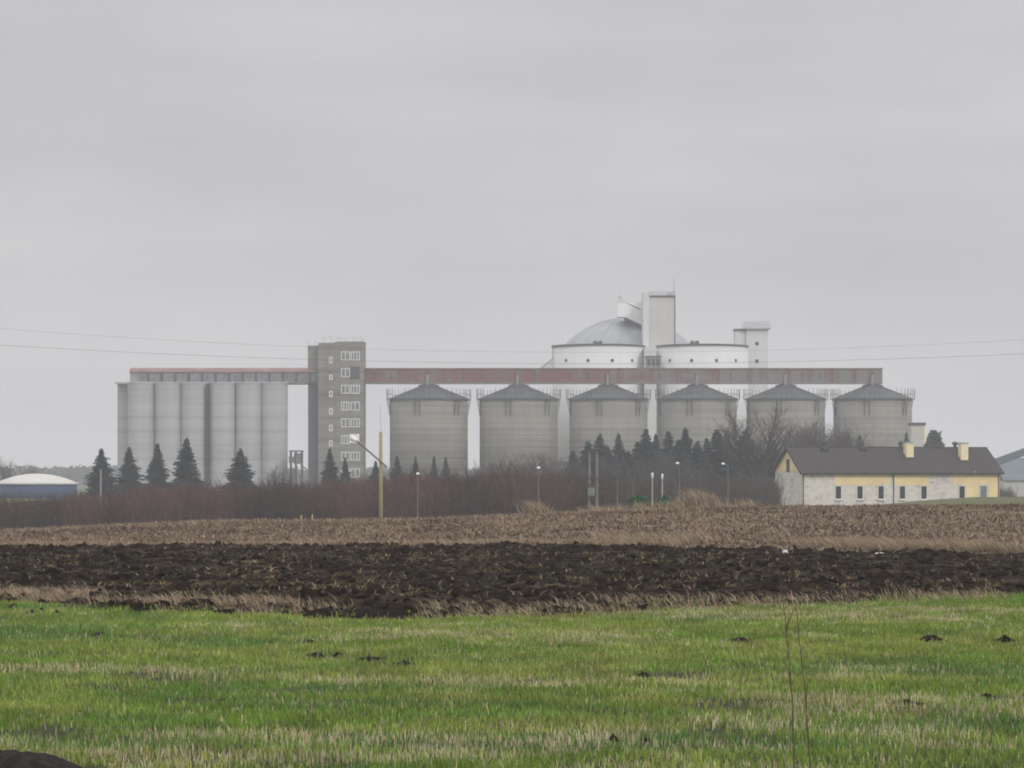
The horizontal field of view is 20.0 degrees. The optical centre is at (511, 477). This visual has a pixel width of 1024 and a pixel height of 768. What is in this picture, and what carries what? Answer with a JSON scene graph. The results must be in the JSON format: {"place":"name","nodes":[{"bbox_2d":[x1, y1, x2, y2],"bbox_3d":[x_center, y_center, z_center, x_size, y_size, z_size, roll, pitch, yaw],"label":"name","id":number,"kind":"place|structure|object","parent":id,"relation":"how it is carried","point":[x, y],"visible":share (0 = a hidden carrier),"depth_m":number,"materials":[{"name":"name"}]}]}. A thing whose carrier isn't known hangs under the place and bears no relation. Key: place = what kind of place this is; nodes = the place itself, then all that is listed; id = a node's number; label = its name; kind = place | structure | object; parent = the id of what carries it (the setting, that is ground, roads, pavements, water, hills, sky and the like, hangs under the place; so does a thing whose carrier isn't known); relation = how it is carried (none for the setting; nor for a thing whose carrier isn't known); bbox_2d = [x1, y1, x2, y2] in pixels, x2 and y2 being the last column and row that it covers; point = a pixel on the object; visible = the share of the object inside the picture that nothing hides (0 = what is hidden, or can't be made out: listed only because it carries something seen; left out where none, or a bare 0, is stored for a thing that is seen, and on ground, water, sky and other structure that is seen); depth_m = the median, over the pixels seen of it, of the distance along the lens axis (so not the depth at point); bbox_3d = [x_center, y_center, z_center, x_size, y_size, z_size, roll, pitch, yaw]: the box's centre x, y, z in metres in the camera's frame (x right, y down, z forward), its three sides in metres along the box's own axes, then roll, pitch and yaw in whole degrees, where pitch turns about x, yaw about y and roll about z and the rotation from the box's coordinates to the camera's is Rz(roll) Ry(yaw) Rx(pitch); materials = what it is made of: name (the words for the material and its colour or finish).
{"place":"outdoors","nodes":[
{"label":"outdoors","id":0,"kind":"place"},
{"bbox_2d":[1,328,1009,351],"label":"overhead wire","id":1,"kind":"object","parent":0,"point":[489,351],"visible":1,"depth_m":299.99,"materials":[{"name":"black metal"}]},
{"bbox_2d":[5,345,1010,363],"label":"overhead wire","id":2,"kind":"object","parent":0,"point":[524,363],"visible":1,"depth_m":299.99,"materials":[{"name":"black metal"}]},
{"bbox_2d":[0,540,1023,620],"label":"ploughed field","id":3,"kind":"structure","parent":0,"point":[368,611],"depth_m":62.31,"materials":[{"name":"soil"}]},
{"bbox_2d":[0,589,1023,767],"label":"crop field","id":4,"kind":"structure","parent":0,"point":[62,733],"depth_m":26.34,"materials":[{"name":"green plant"}]},
{"bbox_2d":[0,749,81,767],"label":"soil bank","id":5,"kind":"structure","parent":4,"relation":"on","point":[15,758],"depth_m":20.78,"materials":[{"name":"brown soil"}]},
{"bbox_2d":[779,574,812,767],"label":"bare sapling","id":6,"kind":"object","parent":4,"relation":"on","point":[804,681],"visible":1,"depth_m":15.09,"materials":[{"name":"brown plant"}]},
{"bbox_2d":[886,699,927,704],"bbox_3d":[3.791,2.183,28.138,0.508,0.086,0.311,0,0,0],"label":"soil heap","id":7,"kind":"object","parent":4,"relation":"on","point":[909,702],"visible":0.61,"depth_m":28.10,"materials":[{"name":"brown soil"}]},
{"bbox_2d":[917,635,943,641],"bbox_3d":[5.673,2.190,39.444,0.496,0.127,0.384,0,0,0],"label":"soil heap","id":8,"kind":"object","parent":4,"relation":"on","point":[927,638],"visible":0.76,"depth_m":39.38,"materials":[{"name":"soil"}]},
{"bbox_2d":[988,634,1014,641],"bbox_3d":[6.579,2.157,38.963,0.393,0.126,0.241,0,0,10],"label":"soil heap","id":9,"kind":"object","parent":4,"relation":"on","point":[1003,638],"visible":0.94,"depth_m":38.91,"materials":[{"name":"brown soil"}]},
{"bbox_2d":[0,502,1023,553],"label":"stubble field","id":10,"kind":"structure","parent":0,"point":[790,523],"depth_m":113.62,"materials":[{"name":"brown plant"}]},
{"bbox_2d":[0,482,1023,530],"bbox_3d":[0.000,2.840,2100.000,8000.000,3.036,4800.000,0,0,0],"label":"ground","id":11,"kind":"structure","parent":0,"point":[991,500],"depth_m":269.07,"materials":[{"name":"green soil"}]},
{"bbox_2d":[0,456,20,480],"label":"bare tree","id":12,"kind":"object","parent":11,"relation":"on","point":[5,472],"visible":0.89,"depth_m":559.48,"materials":[{"name":"grey plant"}]},
{"bbox_2d":[0,474,77,498],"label":"blue tank","id":13,"kind":"object","parent":11,"relation":"on","point":[31,486],"visible":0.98,"depth_m":514.07,"materials":[{"name":"blue metal"}]},
{"bbox_2d":[81,448,117,499],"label":"spruce tree","id":14,"kind":"object","parent":11,"relation":"on","point":[93,479],"visible":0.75,"depth_m":429.37,"materials":[{"name":"green plant"}]},
{"bbox_2d":[105,447,148,495],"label":"spruce tree","id":15,"kind":"object","parent":11,"relation":"on","point":[128,469],"visible":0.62,"depth_m":429.38,"materials":[{"name":"green plant"}]},
{"bbox_2d":[138,444,170,492],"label":"spruce tree","id":16,"kind":"object","parent":11,"relation":"on","point":[156,470],"visible":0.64,"depth_m":424.51,"materials":[{"name":"green plant"}]},
{"bbox_2d":[164,437,209,494],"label":"spruce tree","id":17,"kind":"object","parent":11,"relation":"on","point":[186,466],"visible":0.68,"depth_m":424.47,"materials":[{"name":"green plant"}]},
{"bbox_2d":[115,382,288,490],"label":"silo block","id":18,"kind":"structure","parent":11,"relation":"on","point":[218,424],"depth_m":659.93,"materials":[{"name":"concrete"}]},
{"bbox_2d":[129,368,317,384],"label":"roof gallery","id":19,"kind":"object","parent":18,"relation":"on","point":[297,376],"visible":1,"depth_m":662.80,"materials":[{"name":"metal"}]},
{"bbox_2d":[219,448,255,493],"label":"spruce tree","id":20,"kind":"object","parent":11,"relation":"on","point":[240,472],"visible":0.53,"depth_m":414.35,"materials":[{"name":"green plant"}]},
{"bbox_2d":[0,464,479,485],"bbox_3d":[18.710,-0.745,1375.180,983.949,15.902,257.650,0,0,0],"label":"woods","id":21,"kind":"object","parent":11,"relation":"on","point":[76,473],"visible":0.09,"depth_m":1278.32,"materials":[{"name":"plant"}]},
{"bbox_2d":[262,463,296,488],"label":"bare tree","id":22,"kind":"object","parent":11,"relation":"on","point":[275,476],"visible":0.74,"depth_m":419.59,"materials":[{"name":"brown plant"}]},
{"bbox_2d":[289,450,303,484],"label":"steel platform","id":23,"kind":"structure","parent":11,"relation":"on","point":[297,458],"depth_m":655.60,"materials":[{"name":"grey metal"}]},
{"bbox_2d":[0,460,626,529],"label":"thicket","id":24,"kind":"object","parent":11,"relation":"on","point":[453,497],"visible":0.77,"depth_m":247.72,"materials":[{"name":"brown plant"}]},
{"bbox_2d":[320,448,339,487],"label":"spruce tree","id":25,"kind":"object","parent":11,"relation":"on","point":[330,463],"visible":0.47,"depth_m":429.57,"materials":[{"name":"green plant"}]},
{"bbox_2d":[307,337,365,489],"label":"headhouse tower","id":26,"kind":"structure","parent":11,"relation":"on","point":[336,406],"depth_m":660.50,"materials":[{"name":"concrete"}]},
{"bbox_2d":[341,368,349,376],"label":"window","id":27,"kind":"structure","parent":26,"relation":"in","point":[345,372],"depth_m":660.42,"materials":[{"name":"white glass"}]},
{"bbox_2d":[341,385,349,393],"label":"window","id":28,"kind":"structure","parent":26,"relation":"in","point":[345,389],"depth_m":660.42,"materials":[{"name":"grey glass"}]},
{"bbox_2d":[341,418,349,426],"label":"window","id":29,"kind":"structure","parent":26,"relation":"in","point":[345,422],"depth_m":660.42,"materials":[{"name":"white glass"}]},
{"bbox_2d":[341,435,349,443],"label":"window","id":30,"kind":"structure","parent":26,"relation":"in","point":[345,439],"depth_m":660.42,"materials":[{"name":"grey glass"}]},
{"bbox_2d":[341,452,349,460],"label":"window","id":31,"kind":"structure","parent":26,"relation":"in","point":[346,455],"depth_m":660.42,"materials":[{"name":"white glass"}]},
{"bbox_2d":[351,385,359,393],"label":"window","id":32,"kind":"structure","parent":26,"relation":"in","point":[355,389],"depth_m":660.42,"materials":[{"name":"grey glass"}]},
{"bbox_2d":[351,418,359,426],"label":"window","id":33,"kind":"structure","parent":26,"relation":"in","point":[355,422],"depth_m":660.42,"materials":[{"name":"grey glass"}]},
{"bbox_2d":[351,452,359,460],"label":"window","id":34,"kind":"structure","parent":26,"relation":"in","point":[355,456],"depth_m":660.42,"materials":[{"name":"grey glass"}]},
{"bbox_2d":[337,458,353,487],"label":"spruce tree","id":35,"kind":"object","parent":11,"relation":"on","point":[345,471],"visible":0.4,"depth_m":424.65,"materials":[{"name":"green plant"}]},
{"bbox_2d":[350,411,386,519],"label":"wooden pole","id":36,"kind":"object","parent":11,"relation":"on","point":[380,459],"visible":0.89,"depth_m":199.88,"materials":[{"name":"yellow wood"}]},
{"bbox_2d":[369,461,378,482],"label":"spruce tree","id":37,"kind":"object","parent":11,"relation":"on","point":[375,468],"visible":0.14,"depth_m":429.72,"materials":[{"name":"green plant"}]},
{"bbox_2d":[388,456,404,485],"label":"spruce tree","id":38,"kind":"object","parent":11,"relation":"on","point":[397,464],"visible":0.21,"depth_m":429.78,"materials":[{"name":"green plant"}]},
{"bbox_2d":[387,375,470,485],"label":"grain silo","id":39,"kind":"object","parent":11,"relation":"on","point":[428,421],"visible":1,"depth_m":657.50,"materials":[{"name":"metal"}]},
{"bbox_2d":[365,356,882,383],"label":"conveyor gallery","id":40,"kind":"object","parent":39,"relation":"on","point":[652,374],"visible":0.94,"depth_m":663.40,"materials":[{"name":"brown metal"}]},
{"bbox_2d":[428,456,439,482],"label":"spruce tree","id":41,"kind":"object","parent":11,"relation":"on","point":[434,466],"visible":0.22,"depth_m":429.77,"materials":[{"name":"green plant"}]},
{"bbox_2d":[440,457,449,483],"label":"spruce tree","id":42,"kind":"object","parent":11,"relation":"on","point":[446,464],"visible":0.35,"depth_m":429.82,"materials":[{"name":"green plant"}]},
{"bbox_2d":[485,454,532,482],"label":"bare tree","id":43,"kind":"object","parent":11,"relation":"on","point":[498,467],"visible":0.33,"depth_m":349.70,"materials":[{"name":"brown plant"}]},
{"bbox_2d":[0,486,1023,620],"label":"dry grass","id":44,"kind":"structure","parent":11,"relation":"on","point":[854,543],"depth_m":85.93,"materials":[{"name":"plant"}]},
{"bbox_2d":[476,375,560,481],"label":"grain silo","id":45,"kind":"object","parent":11,"relation":"on","point":[517,417],"visible":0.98,"depth_m":657.56,"materials":[{"name":"metal"}]},
{"bbox_2d":[498,450,545,481],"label":"bare tree","id":46,"kind":"object","parent":11,"relation":"on","point":[527,465],"visible":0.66,"depth_m":419.30,"materials":[{"name":"brown plant"}]},
{"bbox_2d":[536,449,570,478],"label":"bare tree","id":47,"kind":"object","parent":11,"relation":"on","point":[553,466],"visible":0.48,"depth_m":420.05,"materials":[{"name":"brown plant"}]},
{"bbox_2d":[560,451,587,478],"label":"spruce tree","id":48,"kind":"object","parent":11,"relation":"on","point":[572,456],"visible":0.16,"depth_m":409.80,"materials":[{"name":"green plant"}]},
{"bbox_2d":[577,440,598,479],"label":"spruce tree","id":49,"kind":"object","parent":11,"relation":"on","point":[588,446],"visible":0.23,"depth_m":419.49,"materials":[{"name":"green plant"}]},
{"bbox_2d":[587,447,599,511],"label":"transformer pole","id":50,"kind":"object","parent":11,"relation":"on","point":[593,491],"visible":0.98,"depth_m":225.91,"materials":[{"name":"grey concrete"}]},
{"bbox_2d":[551,341,645,473],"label":"storage drum","id":51,"kind":"object","parent":11,"relation":"on","point":[596,354],"visible":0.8,"depth_m":715.07,"materials":[{"name":"concrete"}]},
{"bbox_2d":[566,318,689,344],"bbox_3d":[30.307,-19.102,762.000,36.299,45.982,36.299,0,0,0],"label":"metal dome","id":52,"kind":"structure","parent":51,"relation":"on","point":[617,331],"depth_m":750.78,"materials":[{"name":"silver metal"}]},
{"bbox_2d":[617,295,641,326],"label":"transfer conveyor","id":53,"kind":"object","parent":52,"relation":"on","point":[632,313],"visible":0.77,"depth_m":749.40,"materials":[{"name":"metal"}]},
{"bbox_2d":[591,433,617,468],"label":"spruce tree","id":54,"kind":"object","parent":11,"relation":"on","point":[600,445],"visible":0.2,"depth_m":429.52,"materials":[{"name":"green plant"}]},
{"bbox_2d":[591,446,619,484],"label":"spruce tree","id":55,"kind":"object","parent":11,"relation":"on","point":[607,452],"visible":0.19,"depth_m":414.83,"materials":[{"name":"green plant"}]},
{"bbox_2d":[566,375,650,461],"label":"grain silo","id":56,"kind":"object","parent":11,"relation":"on","point":[608,411],"visible":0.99,"depth_m":657.59,"materials":[{"name":"metal"}]},
{"bbox_2d":[611,433,625,470],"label":"spruce tree","id":57,"kind":"object","parent":11,"relation":"on","point":[618,449],"visible":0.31,"depth_m":439.72,"materials":[{"name":"green plant"}]},
{"bbox_2d":[615,451,643,488],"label":"spruce tree","id":58,"kind":"object","parent":11,"relation":"on","point":[627,457],"visible":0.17,"depth_m":399.63,"materials":[{"name":"green plant"}]},
{"bbox_2d":[620,442,653,484],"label":"spruce tree","id":59,"kind":"object","parent":11,"relation":"on","point":[637,450],"visible":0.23,"depth_m":424.71,"materials":[{"name":"green plant"}]},
{"bbox_2d":[628,494,650,508],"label":"evergreen bush","id":60,"kind":"object","parent":11,"relation":"on","point":[637,498],"visible":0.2,"depth_m":189.68,"materials":[{"name":"green plant"}]},
{"bbox_2d":[520,468,768,508],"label":"undergrowth","id":61,"kind":"object","parent":11,"relation":"on","point":[718,488],"visible":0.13,"depth_m":267.06,"materials":[{"name":"plant"}]},
{"bbox_2d":[633,429,667,479],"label":"spruce tree","id":62,"kind":"object","parent":11,"relation":"on","point":[645,444],"visible":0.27,"depth_m":439.37,"materials":[{"name":"green plant"}]},
{"bbox_2d":[633,452,673,490],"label":"bare tree","id":63,"kind":"object","parent":11,"relation":"on","point":[658,477],"visible":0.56,"depth_m":379.52,"materials":[{"name":"brown plant"}]},
{"bbox_2d":[650,433,661,458],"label":"spruce tree","id":64,"kind":"object","parent":11,"relation":"on","point":[655,442],"visible":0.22,"depth_m":449.48,"materials":[{"name":"green plant"}]},
{"bbox_2d":[642,291,675,444],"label":"elevator shaft","id":65,"kind":"object","parent":11,"relation":"on","point":[658,319],"visible":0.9,"depth_m":741.00,"materials":[{"name":"metal"}]},
{"bbox_2d":[654,431,674,465],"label":"spruce tree","id":66,"kind":"object","parent":11,"relation":"on","point":[668,442],"visible":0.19,"depth_m":444.77,"materials":[{"name":"green plant"}]},
{"bbox_2d":[653,494,676,508],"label":"evergreen bush","id":67,"kind":"object","parent":11,"relation":"on","point":[663,498],"visible":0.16,"depth_m":189.73,"materials":[{"name":"green plant"}]},
{"bbox_2d":[661,440,692,485],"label":"spruce tree","id":68,"kind":"object","parent":11,"relation":"on","point":[680,458],"visible":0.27,"depth_m":419.53,"materials":[{"name":"green plant"}]},
{"bbox_2d":[650,447,707,487],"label":"bare tree","id":69,"kind":"object","parent":11,"relation":"on","point":[681,473],"visible":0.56,"depth_m":389.69,"materials":[{"name":"brown plant"}]},
{"bbox_2d":[668,427,692,465],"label":"spruce tree","id":70,"kind":"object","parent":11,"relation":"on","point":[685,442],"visible":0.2,"depth_m":439.60,"materials":[{"name":"green plant"}]},
{"bbox_2d":[655,375,739,450],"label":"grain silo","id":71,"kind":"object","parent":11,"relation":"on","point":[693,409],"visible":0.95,"depth_m":657.49,"materials":[{"name":"metal"}]},
{"bbox_2d":[685,441,714,477],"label":"spruce tree","id":72,"kind":"object","parent":11,"relation":"on","point":[696,448],"visible":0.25,"depth_m":424.80,"materials":[{"name":"green plant"}]},
{"bbox_2d":[656,341,748,441],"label":"storage drum","id":73,"kind":"object","parent":11,"relation":"on","point":[689,356],"visible":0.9,"depth_m":714.69,"materials":[{"name":"metal"}]},
{"bbox_2d":[704,429,743,482],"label":"spruce tree","id":74,"kind":"object","parent":11,"relation":"on","point":[715,458],"visible":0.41,"depth_m":429.11,"materials":[{"name":"green plant"}]},
{"bbox_2d":[723,433,742,472],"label":"spruce tree","id":75,"kind":"object","parent":11,"relation":"on","point":[735,465],"visible":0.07,"depth_m":435.60,"materials":[{"name":"green plant"}]},
{"bbox_2d":[702,400,799,481],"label":"bare tree","id":76,"kind":"object","parent":11,"relation":"on","point":[745,464],"visible":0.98,"depth_m":400.01,"materials":[{"name":"brown plant"}]},
{"bbox_2d":[733,322,770,397],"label":"white shaft","id":77,"kind":"object","parent":11,"relation":"on","point":[754,338],"visible":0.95,"depth_m":728.30,"materials":[{"name":"concrete"}]},
{"bbox_2d":[733,430,772,485],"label":"spruce tree","id":78,"kind":"object","parent":11,"relation":"on","point":[753,467],"visible":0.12,"depth_m":439.23,"materials":[{"name":"green plant"}]},
{"bbox_2d":[717,468,793,505],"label":"scrub","id":79,"kind":"object","parent":11,"relation":"on","point":[771,495],"visible":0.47,"depth_m":308.62,"materials":[{"name":"plant"}]},
{"bbox_2d":[760,441,780,483],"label":"spruce tree","id":80,"kind":"object","parent":11,"relation":"on","point":[769,470],"visible":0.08,"depth_m":449.37,"materials":[{"name":"green plant"}]},
{"bbox_2d":[743,375,827,453],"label":"grain silo","id":81,"kind":"object","parent":11,"relation":"on","point":[802,405],"visible":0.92,"depth_m":657.87,"materials":[{"name":"metal"}]},
{"bbox_2d":[779,419,838,445],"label":"bare tree","id":82,"kind":"object","parent":11,"relation":"on","point":[810,432],"visible":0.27,"depth_m":429.79,"materials":[{"name":"brown plant"}]},
{"bbox_2d":[793,417,858,446],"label":"bare tree","id":83,"kind":"object","parent":11,"relation":"on","point":[829,430],"visible":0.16,"depth_m":440.51,"materials":[{"name":"brown plant"}]},
{"bbox_2d":[830,375,914,446],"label":"grain silo","id":84,"kind":"object","parent":11,"relation":"on","point":[882,413],"visible":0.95,"depth_m":657.40,"materials":[{"name":"metal"}]},
{"bbox_2d":[770,441,1003,505],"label":"cottage","id":85,"kind":"structure","parent":11,"relation":"on","point":[823,474],"depth_m":367.98,"materials":[{"name":"white tile"}]},
{"bbox_2d":[835,485,841,499],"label":"window","id":86,"kind":"structure","parent":85,"relation":"in","point":[838,488],"depth_m":364.63,"materials":[{"name":"grey glass"}]},
{"bbox_2d":[857,485,862,499],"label":"window","id":87,"kind":"structure","parent":85,"relation":"in","point":[859,487],"depth_m":365.61,"materials":[{"name":"grey glass"}]},
{"bbox_2d":[878,485,884,499],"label":"window","id":88,"kind":"structure","parent":85,"relation":"in","point":[881,488],"depth_m":366.68,"materials":[{"name":"grey glass"}]},
{"bbox_2d":[899,485,905,499],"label":"window","id":89,"kind":"structure","parent":85,"relation":"in","point":[902,488],"depth_m":367.67,"materials":[{"name":"grey glass"}]},
{"bbox_2d":[921,485,926,499],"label":"window","id":90,"kind":"structure","parent":85,"relation":"in","point":[923,487],"depth_m":368.66,"materials":[{"name":"grey glass"}]},
{"bbox_2d":[959,485,964,497],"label":"window","id":91,"kind":"structure","parent":85,"relation":"in","point":[961,487],"depth_m":370.51,"materials":[{"name":"grey glass"}]},
{"bbox_2d":[980,485,987,496],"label":"door","id":92,"kind":"structure","parent":85,"relation":"in","point":[983,488],"depth_m":371.55,"materials":[{"name":"white paint"}]},
{"bbox_2d":[763,417,1019,496],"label":"scrub","id":93,"kind":"object","parent":11,"relation":"on","point":[1004,493],"visible":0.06,"depth_m":411.79,"materials":[{"name":"plant"}]},
{"bbox_2d":[908,423,925,446],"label":"cream shaft","id":94,"kind":"object","parent":11,"relation":"on","point":[917,433],"visible":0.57,"depth_m":640.00,"materials":[{"name":"metal"}]},
{"bbox_2d":[923,430,944,446],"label":"evergreen tree","id":95,"kind":"object","parent":11,"relation":"on","point":[933,438],"visible":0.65,"depth_m":559.26,"materials":[{"name":"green plant"}]},
{"bbox_2d":[995,448,1023,464],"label":"roof","id":96,"kind":"structure","parent":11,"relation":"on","point":[1011,456],"depth_m":518.80,"materials":[{"name":"grey metal"}]},
{"bbox_2d":[999,458,1023,495],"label":"warehouse","id":97,"kind":"structure","parent":11,"relation":"on","point":[1013,474],"depth_m":541.62,"materials":[{"name":"white metal"}]},
{"bbox_2d":[0,0,1023,472],"label":"sky","id":98,"kind":"structure","parent":0,"point":[457,180],"materials":[{"name":"grey"}]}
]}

